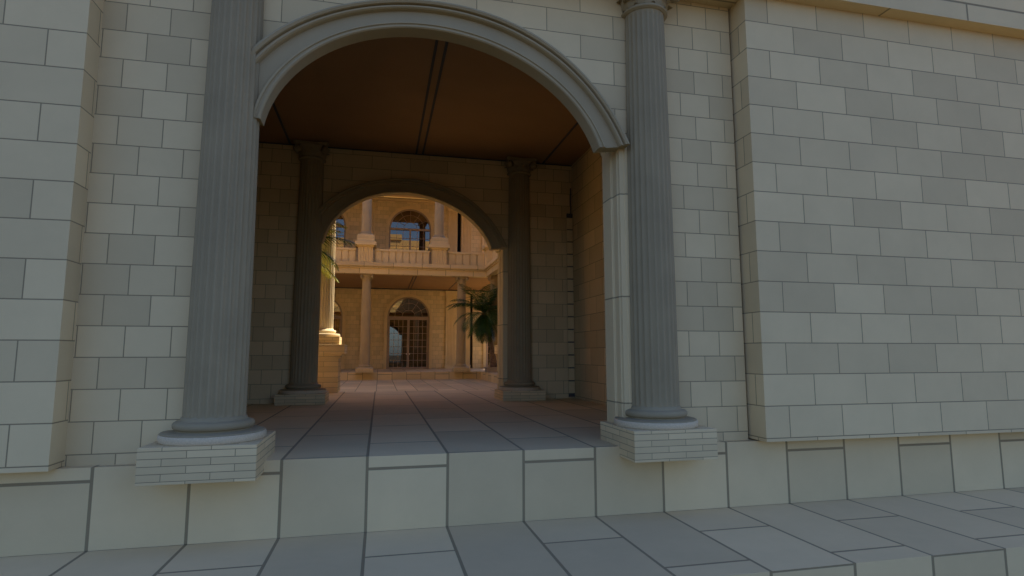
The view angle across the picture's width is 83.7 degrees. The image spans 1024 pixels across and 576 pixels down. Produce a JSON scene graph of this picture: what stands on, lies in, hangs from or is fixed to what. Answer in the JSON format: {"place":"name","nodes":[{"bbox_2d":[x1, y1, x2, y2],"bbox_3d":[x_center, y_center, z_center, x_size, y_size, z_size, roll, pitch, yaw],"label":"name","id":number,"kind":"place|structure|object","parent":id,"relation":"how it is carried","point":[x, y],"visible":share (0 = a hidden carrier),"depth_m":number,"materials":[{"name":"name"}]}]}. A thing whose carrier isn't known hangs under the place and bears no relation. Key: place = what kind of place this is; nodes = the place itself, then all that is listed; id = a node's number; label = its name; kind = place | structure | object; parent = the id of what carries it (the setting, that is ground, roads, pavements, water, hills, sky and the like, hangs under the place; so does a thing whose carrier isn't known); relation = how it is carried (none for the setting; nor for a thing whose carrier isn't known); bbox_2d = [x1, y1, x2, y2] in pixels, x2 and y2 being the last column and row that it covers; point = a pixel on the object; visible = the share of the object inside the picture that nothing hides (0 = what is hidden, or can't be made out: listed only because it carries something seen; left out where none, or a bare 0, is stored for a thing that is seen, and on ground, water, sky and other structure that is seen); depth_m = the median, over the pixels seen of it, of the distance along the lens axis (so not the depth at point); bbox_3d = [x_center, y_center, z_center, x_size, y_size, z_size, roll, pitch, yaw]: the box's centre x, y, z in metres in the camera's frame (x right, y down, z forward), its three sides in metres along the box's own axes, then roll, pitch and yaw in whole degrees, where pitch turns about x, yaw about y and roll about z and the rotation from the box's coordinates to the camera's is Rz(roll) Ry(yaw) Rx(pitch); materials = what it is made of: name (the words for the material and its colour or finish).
{"place":"outdoors","nodes":[
{"label":"outdoors","id":0,"kind":"place"},
{"bbox_2d":[339,379,496,391],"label":"courtyard floor","id":1,"kind":"structure","parent":0,"point":[406,385],"depth_m":25.93,"materials":[{"name":"beige stone"}]},
{"bbox_2d":[340,368,496,382],"bbox_3d":[-8.673,4.797,29.656,23.000,0.720,30.280,1,-7,-13],"label":"platform edge","id":2,"kind":"object","parent":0,"point":[405,374],"visible":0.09,"depth_m":31.96,"materials":[{"name":"beige stone"}]},
{"bbox_2d":[355,273,373,372],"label":"fluted column","id":3,"kind":"structure","parent":2,"relation":"on","point":[364,366],"depth_m":31.49,"materials":[{"name":"stone"}]},
{"bbox_2d":[333,197,489,368],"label":"courtyard building","id":4,"kind":"structure","parent":2,"relation":"on","point":[407,264],"depth_m":38.81,"materials":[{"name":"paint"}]},
{"bbox_2d":[333,296,345,368],"bbox_3d":[-12.665,2.802,37.636,3.220,5.080,0.285,1,-7,-13],"label":"door","id":5,"kind":"structure","parent":4,"relation":"in","point":[339,319],"depth_m":37.97,"materials":[{"name":"paint"}]},
{"bbox_2d":[335,212,348,247],"bbox_3d":[-12.671,-3.307,38.340,3.260,5.080,0.285,1,-7,-13],"label":"window","id":6,"kind":"structure","parent":4,"relation":"in","point":[344,222],"depth_m":38.68,"materials":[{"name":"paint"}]},
{"bbox_2d":[357,199,374,238],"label":"fluted column","id":7,"kind":"structure","parent":4,"relation":"attached to","point":[366,219],"depth_m":32.05,"materials":[{"name":"stone"}]},
{"bbox_2d":[383,294,431,368],"bbox_3d":[-7.062,2.944,38.918,3.220,5.080,0.285,1,-7,-13],"label":"door","id":8,"kind":"structure","parent":4,"relation":"in","point":[407,346],"depth_m":38.93,"materials":[{"name":"paint"}]},
{"bbox_2d":[386,206,433,263],"bbox_3d":[-7.068,-3.165,39.623,3.260,5.080,0.285,1,-7,-13],"label":"window","id":9,"kind":"structure","parent":4,"relation":"in","point":[410,228],"depth_m":39.76,"materials":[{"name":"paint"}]},
{"bbox_2d":[430,202,447,242],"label":"fluted column","id":10,"kind":"structure","parent":4,"relation":"attached to","point":[439,224],"depth_m":32.97,"materials":[{"name":"stone"}]},
{"bbox_2d":[482,236,484,265],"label":"window","id":11,"kind":"structure","parent":4,"relation":"in","point":[483,239],"depth_m":40.65,"materials":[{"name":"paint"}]},
{"bbox_2d":[483,305,489,367],"bbox_3d":[-0.630,3.167,40.383,2.880,4.960,0.285,1,-7,-13],"label":"door","id":12,"kind":"structure","parent":4,"relation":"in","point":[486,348],"depth_m":39.89,"materials":[{"name":"paint"}]},
{"bbox_2d":[452,276,469,371],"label":"fluted column","id":13,"kind":"structure","parent":2,"relation":"on","point":[460,366],"depth_m":32.65,"materials":[{"name":"stone"}]},
{"bbox_2d":[447,283,497,371],"bbox_3d":[-1.644,2.080,31.690,3.868,5.130,4.095,-5,-8,38],"label":"palm tree","id":14,"kind":"object","parent":2,"relation":"on","point":[482,324],"visible":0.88,"depth_m":31.28,"materials":[{"name":"green plant"}]},
{"bbox_2d":[482,242,497,276],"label":"courtyard wing","id":15,"kind":"structure","parent":2,"relation":"on","point":[491,263],"depth_m":32.16,"materials":[{"name":"beige stone"}]},
{"bbox_2d":[487,275,497,366],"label":"fluted column","id":16,"kind":"structure","parent":2,"relation":"on","point":[492,279],"depth_m":32.44,"materials":[{"name":"stone"}]},
{"bbox_2d":[0,390,1023,556],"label":"platform floor","id":17,"kind":"structure","parent":0,"point":[351,462],"depth_m":6.05,"materials":[{"name":"beige stone"}]},
{"bbox_2d":[135,0,275,485],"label":"fluted column","id":18,"kind":"structure","parent":17,"relation":"on","point":[215,435],"depth_m":5.38,"materials":[{"name":"stone"}]},
{"bbox_2d":[274,139,329,405],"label":"fluted column","id":19,"kind":"structure","parent":17,"relation":"on","point":[303,386],"depth_m":11.78,"materials":[{"name":"stone"}]},
{"bbox_2d":[317,344,346,392],"bbox_3d":[-5.087,2.138,15.227,1.240,1.247,1.240,1,-7,-13],"label":"pedestal","id":20,"kind":"object","parent":17,"relation":"on","point":[329,363],"visible":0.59,"depth_m":14.80,"materials":[{"name":"beige stone"}]},
{"bbox_2d":[319,224,341,343],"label":"fluted column","id":21,"kind":"structure","parent":20,"relation":"on","point":[327,334],"depth_m":15.26,"materials":[{"name":"stone"}]},
{"bbox_2d":[321,221,356,282],"bbox_3d":[-5.676,0.200,14.141,2.410,4.854,3.171,-5,-8,39],"label":"palm tree","id":22,"kind":"object","parent":17,"relation":"on","point":[323,267],"visible":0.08,"depth_m":14.86,"materials":[{"name":"green plant"}]},
{"bbox_2d":[0,0,1023,472],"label":"gatehouse","id":23,"kind":"object","parent":17,"relation":"on","point":[848,210],"visible":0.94,"depth_m":6.91,"materials":[{"name":"beige stone"}]},
{"bbox_2d":[381,195,427,199],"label":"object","id":24,"kind":"structure","parent":23,"relation":"attached to","point":[403,196],"depth_m":16.28,"materials":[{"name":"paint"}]},
{"bbox_2d":[495,156,545,400],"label":"fluted column","id":25,"kind":"structure","parent":17,"relation":"on","point":[519,383],"depth_m":12.78,"materials":[{"name":"stone"}]},
{"bbox_2d":[600,0,717,462],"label":"fluted column","id":26,"kind":"structure","parent":17,"relation":"on","point":[657,424],"depth_m":6.41,"materials":[{"name":"stone"}]},
{"bbox_2d":[0,487,1023,575],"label":"pavement","id":27,"kind":"structure","parent":0,"point":[972,533],"depth_m":5.07,"materials":[{"name":"grey stone"}]}
]}

